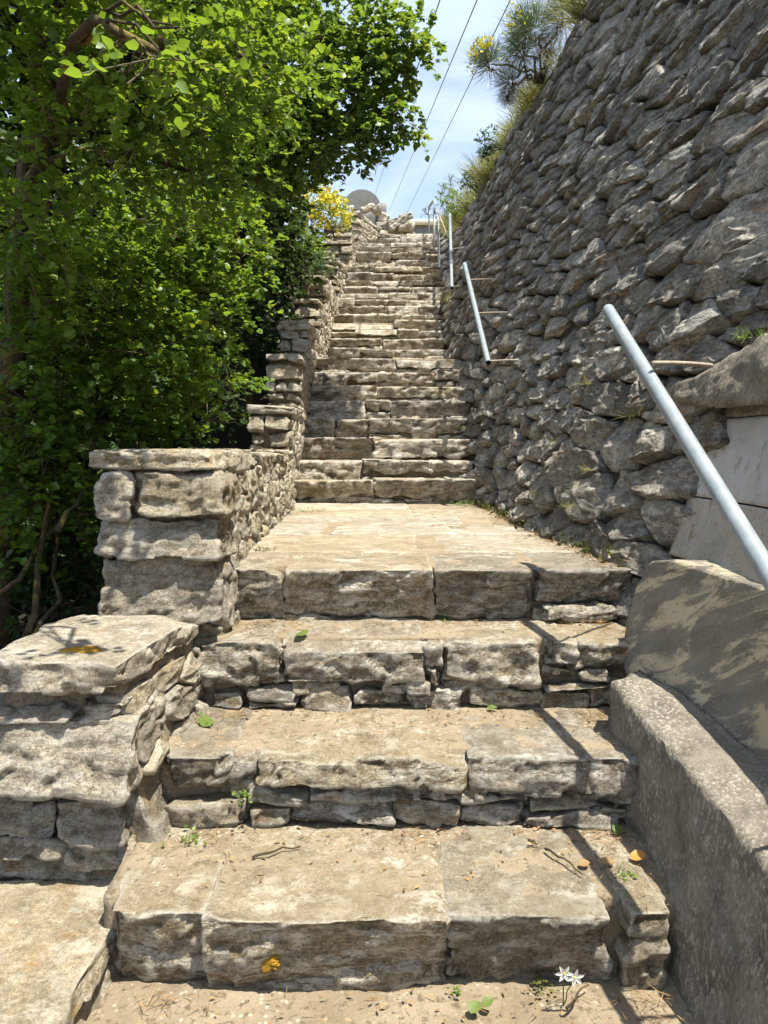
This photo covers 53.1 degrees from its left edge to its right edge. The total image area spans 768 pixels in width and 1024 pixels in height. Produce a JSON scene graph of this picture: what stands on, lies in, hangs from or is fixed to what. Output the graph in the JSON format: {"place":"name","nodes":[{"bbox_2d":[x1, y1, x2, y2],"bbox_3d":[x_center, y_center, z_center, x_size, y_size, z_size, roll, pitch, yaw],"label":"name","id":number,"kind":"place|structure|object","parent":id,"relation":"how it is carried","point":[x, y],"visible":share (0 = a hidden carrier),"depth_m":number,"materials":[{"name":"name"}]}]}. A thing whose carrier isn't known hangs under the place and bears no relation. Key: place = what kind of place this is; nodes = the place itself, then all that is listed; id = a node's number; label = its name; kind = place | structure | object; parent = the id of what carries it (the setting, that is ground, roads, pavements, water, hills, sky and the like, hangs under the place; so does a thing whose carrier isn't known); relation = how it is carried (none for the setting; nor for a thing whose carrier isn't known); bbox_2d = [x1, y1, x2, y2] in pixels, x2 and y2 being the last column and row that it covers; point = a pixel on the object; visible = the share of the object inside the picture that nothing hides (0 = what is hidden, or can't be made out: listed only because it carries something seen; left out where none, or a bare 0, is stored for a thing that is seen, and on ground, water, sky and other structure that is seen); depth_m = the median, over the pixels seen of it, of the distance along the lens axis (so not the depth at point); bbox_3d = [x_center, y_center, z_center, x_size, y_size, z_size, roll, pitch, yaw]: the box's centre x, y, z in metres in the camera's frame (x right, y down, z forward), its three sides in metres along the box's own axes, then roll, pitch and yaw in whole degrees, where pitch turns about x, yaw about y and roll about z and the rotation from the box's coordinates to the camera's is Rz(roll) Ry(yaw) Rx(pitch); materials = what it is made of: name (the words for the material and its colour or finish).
{"place":"outdoors","nodes":[
{"label":"outdoors","id":0,"kind":"place"},
{"bbox_2d":[0,171,311,880],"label":"hillside","id":1,"kind":"structure","parent":0,"point":[243,437],"depth_m":9.20,"materials":[{"name":"soil"}]},
{"bbox_2d":[0,60,59,487],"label":"background tree","id":2,"kind":"object","parent":1,"relation":"on","point":[6,169],"visible":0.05,"depth_m":6.31,"materials":[{"name":"green plant"}]},
{"bbox_2d":[0,514,103,639],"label":"shrub","id":3,"kind":"object","parent":1,"relation":"on","point":[79,573],"visible":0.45,"depth_m":4.68,"materials":[{"name":"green plant"}]},
{"bbox_2d":[19,365,148,597],"bbox_3d":[-2.874,-0.148,6.432,1.837,2.295,1.806,0,5,0],"label":"background tree","id":4,"kind":"object","parent":1,"relation":"on","point":[96,559],"visible":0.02,"depth_m":6.34,"materials":[{"name":"green plant"}]},
{"bbox_2d":[0,0,191,352],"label":"background tree","id":5,"kind":"object","parent":1,"relation":"on","point":[7,122],"visible":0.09,"depth_m":8.79,"materials":[{"name":"green plant"}]},
{"bbox_2d":[0,226,250,527],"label":"background tree","id":6,"kind":"object","parent":1,"relation":"on","point":[216,348],"visible":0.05,"depth_m":7.39,"materials":[{"name":"green plant"}]},
{"bbox_2d":[0,157,288,614],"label":"maple shrub","id":7,"kind":"object","parent":1,"relation":"on","point":[21,501],"visible":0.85,"depth_m":4.43,"materials":[{"name":"green plant"}]},
{"bbox_2d":[21,460,58,637],"bbox_3d":[-1.780,0.201,3.977,0.060,0.931,0.430,0,5,3],"label":"bare branch","id":8,"kind":"object","parent":7,"relation":"attached to","point":[30,625],"visible":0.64,"depth_m":3.96,"materials":[{"name":"brown plant"}]},
{"bbox_2d":[33,507,62,633],"bbox_3d":[-1.737,0.320,4.044,0.118,0.680,0.522,-1,5,-7],"label":"bare branch","id":9,"kind":"object","parent":7,"relation":"attached to","point":[46,616],"visible":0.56,"depth_m":4.04,"materials":[{"name":"brown plant"}]},
{"bbox_2d":[0,511,95,595],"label":"bare branch","id":10,"kind":"object","parent":7,"relation":"attached to","point":[10,585],"visible":0.69,"depth_m":3.96,"materials":[{"name":"brown plant"}]},
{"bbox_2d":[55,485,84,532],"bbox_3d":[-1.588,-0.017,3.909,0.032,0.223,0.317,0,5,6],"label":"bare branch","id":11,"kind":"object","parent":7,"relation":"attached to","point":[62,521],"visible":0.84,"depth_m":3.85,"materials":[{"name":"brown plant"}]},
{"bbox_2d":[190,407,244,429],"bbox_3d":[-1.177,-0.656,5.419,0.392,0.166,0.026,-1,5,-14],"label":"dead twig","id":12,"kind":"object","parent":7,"relation":"attached to","point":[217,416],"visible":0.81,"depth_m":5.41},
{"bbox_2d":[201,420,241,426],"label":"dead twig","id":13,"kind":"object","parent":7,"relation":"attached to","point":[222,422],"visible":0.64,"depth_m":5.42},
{"bbox_2d":[0,0,361,649],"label":"maple tree","id":14,"kind":"object","parent":1,"relation":"on","point":[71,28],"visible":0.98,"depth_m":3.38,"materials":[{"name":"green plant"}]},
{"bbox_2d":[67,0,325,328],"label":"background tree","id":15,"kind":"object","parent":1,"relation":"on","point":[305,207],"visible":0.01,"depth_m":10.90,"materials":[{"name":"green plant"}]},
{"bbox_2d":[116,163,305,364],"bbox_3d":[-2.782,-3.786,12.140,3.345,3.425,3.178,-3,6,-34],"label":"background tree","id":16,"kind":"object","parent":1,"relation":"on","point":[279,306],"depth_m":12.00,"materials":[{"name":"green plant"}]},
{"bbox_2d":[117,151,334,448],"bbox_3d":[-1.851,-2.684,8.845,1.821,4.171,5.397,1,5,6],"label":"dark shrub","id":17,"kind":"object","parent":1,"relation":"on","point":[292,263],"visible":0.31,"depth_m":9.40,"materials":[{"name":"green plant"}]},
{"bbox_2d":[164,0,448,446],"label":"maple tree","id":18,"kind":"object","parent":1,"relation":"on","point":[384,63],"visible":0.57,"depth_m":7.46,"materials":[{"name":"green plant"}]},
{"bbox_2d":[292,223,335,295],"bbox_3d":[-1.306,-4.082,13.069,0.760,1.838,1.185,-2,5,-26],"label":"green shrub","id":19,"kind":"object","parent":1,"relation":"on","point":[314,239],"visible":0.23,"depth_m":12.89,"materials":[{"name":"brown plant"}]},
{"bbox_2d":[291,184,355,249],"bbox_3d":[-1.152,-5.411,14.097,1.275,1.305,1.260,0,5,0],"label":"yellow flower bush","id":20,"kind":"object","parent":1,"relation":"on","point":[324,200],"visible":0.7,"depth_m":13.88,"materials":[{"name":"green plant"}]},
{"bbox_2d":[244,243,325,266],"bbox_3d":[1.000,-12.052,38.457,26.000,7.990,41.350,0,5,0],"label":"hilltop","id":21,"kind":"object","parent":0,"point":[318,245],"depth_m":18.81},
{"bbox_2d":[342,189,386,224],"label":"chapel","id":22,"kind":"structure","parent":21,"relation":"on","point":[358,199],"depth_m":38.83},
{"bbox_2d":[375,0,439,193],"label":"overhead cable","id":23,"kind":"object","parent":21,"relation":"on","point":[414,77],"visible":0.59,"depth_m":14.39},
{"bbox_2d":[389,0,477,210],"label":"overhead cable","id":24,"kind":"object","parent":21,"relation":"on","point":[444,77],"visible":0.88,"depth_m":14.07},
{"bbox_2d":[407,0,510,211],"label":"overhead cable","id":25,"kind":"object","parent":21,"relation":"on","point":[463,96],"visible":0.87,"depth_m":16.69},
{"bbox_2d":[1,0,581,242],"label":"sky","id":26,"kind":"structure","parent":0,"point":[476,110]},
{"bbox_2d":[83,970,696,1023],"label":"ground","id":27,"kind":"structure","parent":0,"point":[119,1002],"depth_m":2.10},
{"bbox_2d":[0,878,117,1023],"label":"parapet wall","id":28,"kind":"structure","parent":27,"relation":"on","point":[58,943],"depth_m":2.15,"materials":[{"name":"stone"}]},
{"bbox_2d":[0,615,209,880],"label":"parapet wall","id":29,"kind":"structure","parent":28,"relation":"on","point":[84,746],"depth_m":2.46,"materials":[{"name":"stone"}]},
{"bbox_2d":[58,645,105,653],"bbox_3d":[-0.999,0.456,2.547,0.157,0.022,0.089,0,5,0],"label":"lichen patch","id":30,"kind":"object","parent":29,"relation":"on","point":[84,649],"visible":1,"depth_m":2.53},
{"bbox_2d":[103,551,674,991],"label":"stone steps","id":31,"kind":"structure","parent":27,"relation":"on","point":[345,921],"depth_m":2.60,"materials":[{"name":"stone"}]},
{"bbox_2d":[161,825,206,845],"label":"weed tuft","id":32,"kind":"object","parent":31,"relation":"on","point":[192,836],"visible":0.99,"depth_m":2.52,"materials":[{"name":"green plant"}]},
{"bbox_2d":[198,715,213,726],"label":"fallen leaf","id":33,"kind":"object","parent":31,"relation":"on","point":[203,721],"visible":1,"depth_m":2.89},
{"bbox_2d":[232,789,263,804],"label":"weed tuft","id":34,"kind":"object","parent":31,"relation":"on","point":[245,793],"visible":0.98,"depth_m":2.60,"materials":[{"name":"green plant"}]},
{"bbox_2d":[260,955,279,972],"bbox_3d":[-0.317,1.250,2.129,0.059,0.054,0.029,0,5,0],"label":"lichen patch","id":35,"kind":"object","parent":31,"relation":"on","point":[270,964],"visible":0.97,"depth_m":2.12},
{"bbox_2d":[252,846,300,857],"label":"dry twig","id":36,"kind":"object","parent":31,"relation":"on","point":[263,853],"visible":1,"depth_m":2.42,"materials":[{"name":"wood"}]},
{"bbox_2d":[295,629,308,635],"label":"fallen leaf","id":37,"kind":"object","parent":31,"relation":"on","point":[304,632],"visible":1,"depth_m":3.14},
{"bbox_2d":[247,503,577,556],"bbox_3d":[0.110,0.212,5.686,2.206,0.328,3.784,0,5,0],"label":"stone landing","id":38,"kind":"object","parent":31,"relation":"on","point":[397,528],"visible":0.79,"depth_m":4.83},
{"bbox_2d":[88,447,294,636],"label":"parapet wall","id":39,"kind":"structure","parent":38,"relation":"on","point":[181,529],"depth_m":3.07,"materials":[{"name":"stone"}]},
{"bbox_2d":[248,543,277,552],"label":"weed tuft","id":40,"kind":"object","parent":38,"relation":"on","point":[255,550],"visible":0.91,"depth_m":3.95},
{"bbox_2d":[246,404,302,504],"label":"parapet wall","id":41,"kind":"structure","parent":38,"relation":"on","point":[274,427],"depth_m":6.71,"materials":[{"name":"stone"}]},
{"bbox_2d":[293,506,331,512],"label":"weed tuft","id":42,"kind":"object","parent":38,"relation":"on","point":[310,511],"visible":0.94,"depth_m":6.37,"materials":[{"name":"green plant"}]},
{"bbox_2d":[295,358,476,503],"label":"stone steps","id":43,"kind":"structure","parent":38,"relation":"on","point":[384,431],"depth_m":8.16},
{"bbox_2d":[265,354,310,459],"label":"parapet wall","id":44,"kind":"structure","parent":43,"relation":"on","point":[289,385],"depth_m":7.67,"materials":[{"name":"stone"}]},
{"bbox_2d":[277,321,321,384],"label":"parapet wall","id":45,"kind":"structure","parent":43,"relation":"on","point":[301,338],"depth_m":8.60,"materials":[{"name":"stone"}]},
{"bbox_2d":[292,299,328,357],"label":"parapet wall","id":46,"kind":"structure","parent":43,"relation":"on","point":[315,315],"depth_m":10.11,"materials":[{"name":"stone"}]},
{"bbox_2d":[326,266,445,358],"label":"stone steps","id":47,"kind":"structure","parent":43,"relation":"on","point":[387,312],"depth_m":12.45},
{"bbox_2d":[302,275,338,347],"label":"parapet wall","id":48,"kind":"structure","parent":47,"relation":"on","point":[327,297],"depth_m":11.27,"materials":[{"name":"stone"}]},
{"bbox_2d":[303,246,337,281],"bbox_3d":[-1.073,-3.630,12.236,0.623,1.172,0.916,4,6,42],"label":"heath shrub","id":49,"kind":"object","parent":48,"relation":"on","point":[318,261],"visible":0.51,"depth_m":12.21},
{"bbox_2d":[315,257,347,298],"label":"parapet wall","id":50,"kind":"structure","parent":47,"relation":"on","point":[338,280],"depth_m":13.02,"materials":[{"name":"stone"}]},
{"bbox_2d":[324,225,360,267],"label":"parapet wall","id":51,"kind":"structure","parent":47,"relation":"on","point":[344,248],"depth_m":14.99,"materials":[{"name":"stone"}]},
{"bbox_2d":[354,233,441,267],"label":"stone steps","id":52,"kind":"structure","parent":47,"relation":"on","point":[399,250],"depth_m":16.63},
{"bbox_2d":[339,211,377,245],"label":"parapet wall","id":53,"kind":"structure","parent":52,"relation":"on","point":[365,229],"depth_m":16.84,"materials":[{"name":"stone"}]},
{"bbox_2d":[372,203,381,215],"bbox_3d":[-0.166,-6.950,17.698,0.250,0.208,0.402,0,5,0],"label":"rubble stone","id":54,"kind":"object","parent":53,"relation":"on","point":[377,210],"visible":1,"depth_m":17.55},
{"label":"rubble stone","id":55,"kind":"object","parent":53,"relation":"on","visible":0},
{"bbox_2d":[360,203,374,213],"bbox_3d":[-0.368,-6.982,17.694,0.350,0.223,0.415,0,5,0],"label":"rubble stone","id":56,"kind":"object","parent":55,"relation":"on","point":[367,208],"visible":0.88,"depth_m":17.53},
{"bbox_2d":[428,199,448,266],"bbox_3d":[1.082,-5.822,15.729,0.156,2.218,4.328,0,5,0],"label":"handrail","id":57,"kind":"object","parent":47,"relation":"on","point":[438,227],"visible":0.83,"depth_m":14.92,"materials":[{"name":"metal"}]},
{"bbox_2d":[445,500,478,506],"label":"weed tuft","id":58,"kind":"object","parent":38,"relation":"on","point":[464,504],"visible":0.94,"depth_m":7.11,"materials":[{"name":"green plant"}]},
{"bbox_2d":[465,497,630,566],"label":"moss cushions","id":59,"kind":"object","parent":38,"relation":"on","point":[493,508],"visible":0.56,"depth_m":4.25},
{"bbox_2d":[487,705,497,708],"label":"fallen leaf","id":60,"kind":"object","parent":31,"relation":"on","point":[491,707],"visible":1,"depth_m":3.04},
{"bbox_2d":[544,847,582,874],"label":"dry twig","id":61,"kind":"object","parent":31,"relation":"on","point":[555,854],"visible":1,"depth_m":2.39,"materials":[{"name":"wood"}]},
{"bbox_2d":[579,859,589,865],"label":"fallen leaf","id":62,"kind":"object","parent":31,"relation":"on","point":[583,862],"visible":1,"depth_m":2.37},
{"bbox_2d":[599,857,614,864],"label":"fallen leaf","id":63,"kind":"object","parent":31,"relation":"on","point":[606,860],"visible":1,"depth_m":2.37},
{"bbox_2d":[601,541,629,556],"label":"grass tuft","id":64,"kind":"object","parent":31,"relation":"on","point":[613,547],"visible":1,"depth_m":3.38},
{"bbox_2d":[612,824,623,833],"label":"fallen leaf","id":65,"kind":"object","parent":31,"relation":"on","point":[616,826],"visible":1,"depth_m":2.57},
{"bbox_2d":[614,859,637,880],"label":"weed tuft","id":66,"kind":"object","parent":31,"relation":"on","point":[630,874],"visible":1,"depth_m":2.32,"materials":[{"name":"green plant"}]},
{"bbox_2d":[631,850,645,860],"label":"fallen leaf","id":67,"kind":"object","parent":31,"relation":"on","point":[636,855],"visible":1,"depth_m":2.40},
{"bbox_2d":[131,503,685,1023],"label":"dry needles","id":68,"kind":"object","parent":27,"relation":"on","point":[593,717],"visible":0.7,"depth_m":2.54,"materials":[{"name":"brown plant"}]},
{"bbox_2d":[196,503,666,1023],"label":"leaf litter","id":69,"kind":"object","parent":27,"relation":"on","point":[378,1007],"visible":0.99,"depth_m":2.54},
{"bbox_2d":[446,982,460,995],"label":"weed tuft","id":70,"kind":"object","parent":27,"relation":"on","point":[457,992],"visible":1,"depth_m":2.13,"materials":[{"name":"green plant"}]},
{"bbox_2d":[468,1000,480,1012],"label":"fallen leaf","id":71,"kind":"object","parent":27,"relation":"on","point":[474,1006],"visible":1,"depth_m":2.06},
{"bbox_2d":[481,996,493,1006],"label":"fallen leaf","id":72,"kind":"object","parent":27,"relation":"on","point":[486,1001],"visible":1,"depth_m":2.08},
{"bbox_2d":[527,970,561,1004],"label":"weed tuft","id":73,"kind":"object","parent":27,"relation":"on","point":[540,980],"visible":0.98,"depth_m":2.14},
{"bbox_2d":[555,966,572,1004],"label":"white flower","id":74,"kind":"object","parent":27,"relation":"on","point":[563,974],"visible":1,"depth_m":2.04,"materials":[{"name":"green plant"}]},
{"bbox_2d":[564,969,583,1004],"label":"white flower","id":75,"kind":"object","parent":27,"relation":"on","point":[574,977],"visible":1,"depth_m":2.05,"materials":[{"name":"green plant"}]},
{"bbox_2d":[565,984,588,1009],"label":"dry twig","id":76,"kind":"object","parent":27,"relation":"on","point":[568,1006],"visible":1,"depth_m":2.07,"materials":[{"name":"wood"}]},
{"bbox_2d":[435,0,767,624],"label":"retaining wall","id":77,"kind":"structure","parent":27,"relation":"on","point":[628,179],"depth_m":4.92,"materials":[{"name":"grey stone"}]},
{"bbox_2d":[439,288,451,303],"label":"weed tuft","id":78,"kind":"object","parent":77,"relation":"on","point":[444,297],"visible":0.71,"depth_m":12.04,"materials":[{"name":"green plant"}]},
{"bbox_2d":[434,183,464,221],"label":"green weed","id":79,"kind":"object","parent":77,"relation":"on","point":[446,201],"visible":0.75,"depth_m":15.53,"materials":[{"name":"green plant"}]},
{"bbox_2d":[448,213,464,289],"bbox_3d":[1.250,-4.324,12.551,0.366,1.876,2.680,0,5,4],"label":"handrail","id":80,"kind":"object","parent":77,"relation":"attached to","point":[452,286],"visible":0.88,"depth_m":12.39,"materials":[{"name":"metal"}]},
{"bbox_2d":[457,163,479,196],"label":"dark bush","id":81,"kind":"object","parent":77,"relation":"on","point":[465,178],"visible":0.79,"depth_m":13.57,"materials":[{"name":"green plant"}]},
{"bbox_2d":[473,124,501,162],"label":"dark bush","id":82,"kind":"object","parent":77,"relation":"on","point":[488,148],"visible":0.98,"depth_m":11.74,"materials":[{"name":"green plant"}]},
{"bbox_2d":[462,262,517,365],"bbox_3d":[1.107,-2.116,7.910,0.426,1.452,2.426,0,5,0],"label":"handrail","id":83,"kind":"object","parent":77,"relation":"attached to","point":[488,360],"visible":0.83,"depth_m":7.64,"materials":[{"name":"metal"}]},
{"bbox_2d":[521,486,539,503],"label":"grass tuft","id":84,"kind":"object","parent":77,"relation":"on","point":[533,493],"visible":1,"depth_m":4.85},
{"bbox_2d":[543,434,560,444],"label":"grass tuft","id":85,"kind":"object","parent":77,"relation":"on","point":[548,438],"visible":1,"depth_m":4.77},
{"bbox_2d":[559,498,575,513],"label":"grass tuft","id":86,"kind":"object","parent":77,"relation":"attached to","point":[572,505],"visible":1,"depth_m":4.11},
{"bbox_2d":[570,375,592,393],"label":"grass tuft","id":87,"kind":"object","parent":77,"relation":"on","point":[588,383],"visible":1,"depth_m":4.50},
{"bbox_2d":[577,463,596,475],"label":"grass tuft","id":88,"kind":"object","parent":77,"relation":"attached to","point":[586,470],"visible":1,"depth_m":3.99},
{"bbox_2d":[610,404,641,421],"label":"grass tuft","id":89,"kind":"object","parent":77,"relation":"on","point":[627,413],"visible":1,"depth_m":3.67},
{"bbox_2d":[602,304,767,592],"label":"handrail","id":90,"kind":"object","parent":77,"relation":"attached to","point":[750,543],"visible":1,"depth_m":2.33,"materials":[{"name":"metal"}]},
{"bbox_2d":[623,559,767,768],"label":"rendered block","id":91,"kind":"structure","parent":77,"relation":"attached to","point":[696,632],"depth_m":2.57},
{"bbox_2d":[666,333,767,407],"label":"concrete band","id":92,"kind":"object","parent":77,"relation":"attached to","point":[738,379],"visible":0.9,"depth_m":2.93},
{"bbox_2d":[730,324,751,343],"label":"grass tuft","id":93,"kind":"object","parent":92,"relation":"on","point":[743,334],"visible":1,"depth_m":2.85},
{"bbox_2d":[751,322,767,337],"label":"grass tuft","id":94,"kind":"object","parent":92,"relation":"on","point":[760,331],"visible":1,"depth_m":2.71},
{"bbox_2d":[669,404,767,583],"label":"plaster panel","id":95,"kind":"object","parent":77,"relation":"attached to","point":[739,461],"visible":0.6,"depth_m":2.84,"materials":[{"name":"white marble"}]},
{"bbox_2d":[608,669,767,1023],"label":"concrete kerb","id":96,"kind":"structure","parent":27,"relation":"on","point":[695,820],"depth_m":2.15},
{"bbox_2d":[529,64,556,108],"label":"terrace","id":97,"kind":"structure","parent":0,"point":[543,85],"depth_m":9.66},
{"bbox_2d":[411,219,443,233],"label":"house","id":98,"kind":"structure","parent":97,"relation":"on","point":[421,226],"depth_m":25.31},
{"bbox_2d":[436,84,534,230],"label":"green grass","id":99,"kind":"structure","parent":97,"relation":"on","point":[474,197],"depth_m":12.04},
{"bbox_2d":[431,0,589,236],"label":"dry grass","id":100,"kind":"structure","parent":97,"relation":"on","point":[575,15],"depth_m":11.06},
{"bbox_2d":[463,0,580,113],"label":"broom bush","id":101,"kind":"object","parent":97,"relation":"on","point":[522,29],"visible":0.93,"depth_m":9.39,"materials":[{"name":"green plant"}]},
{"bbox_3d":[1.231,-6.375,16.138,0.250,0.829,0.232,0,5,0],"label":"dry umbel","id":102,"kind":"object","parent":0,"visible":0},
{"bbox_2d":[419,207,446,228],"bbox_3d":[1.050,-6.202,16.165,0.608,0.486,0.209,0,5,0],"label":"dry umbel","id":103,"kind":"object","parent":102,"relation":"on","point":[423,210],"visible":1,"depth_m":16.14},
{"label":"rubble stone","id":104,"kind":"object","parent":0,"visible":0},
{"bbox_2d":[386,217,397,224],"bbox_3d":[0.203,-7.055,18.685,0.325,0.202,0.431,0,5,0],"label":"rubble stone","id":105,"kind":"object","parent":104,"relation":"on","point":[394,220],"visible":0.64,"depth_m":18.49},
{"bbox_2d":[376,221,414,234],"bbox_3d":[0.260,-6.608,19.124,1.034,0.993,1.373,0,5,0],"label":"rubble","id":106,"kind":"object","parent":104,"relation":"on","point":[382,226],"depth_m":18.61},
{"bbox_2d":[378,212,389,221],"bbox_3d":[0.003,-7.191,18.866,0.316,0.272,0.412,0,5,0],"label":"rubble stone","id":107,"kind":"object","parent":106,"relation":"on","point":[383,217],"visible":0.66,"depth_m":18.69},
{"bbox_2d":[397,222,411,232],"bbox_3d":[0.493,-6.794,18.373,0.371,0.217,0.397,0,5,0],"label":"rubble stone","id":108,"kind":"object","parent":106,"relation":"on","point":[404,227],"visible":1,"depth_m":18.23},
{"bbox_2d":[388,215,406,232],"bbox_3d":[0.335,-6.879,18.366,0.480,0.370,0.395,0,5,0],"label":"rubble stone","id":109,"kind":"object","parent":108,"relation":"on","point":[393,227],"visible":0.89,"depth_m":18.22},
{"bbox_2d":[397,213,413,220],"bbox_3d":[0.453,-7.083,18.727,0.532,0.346,0.429,0,5,0],"label":"rubble stone","id":110,"kind":"object","parent":106,"relation":"on","point":[409,216],"visible":0.43,"depth_m":18.55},
{"bbox_2d":[407,220,414,230],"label":"rubble stone","id":111,"kind":"object","parent":106,"relation":"on","point":[413,224],"visible":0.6,"depth_m":18.37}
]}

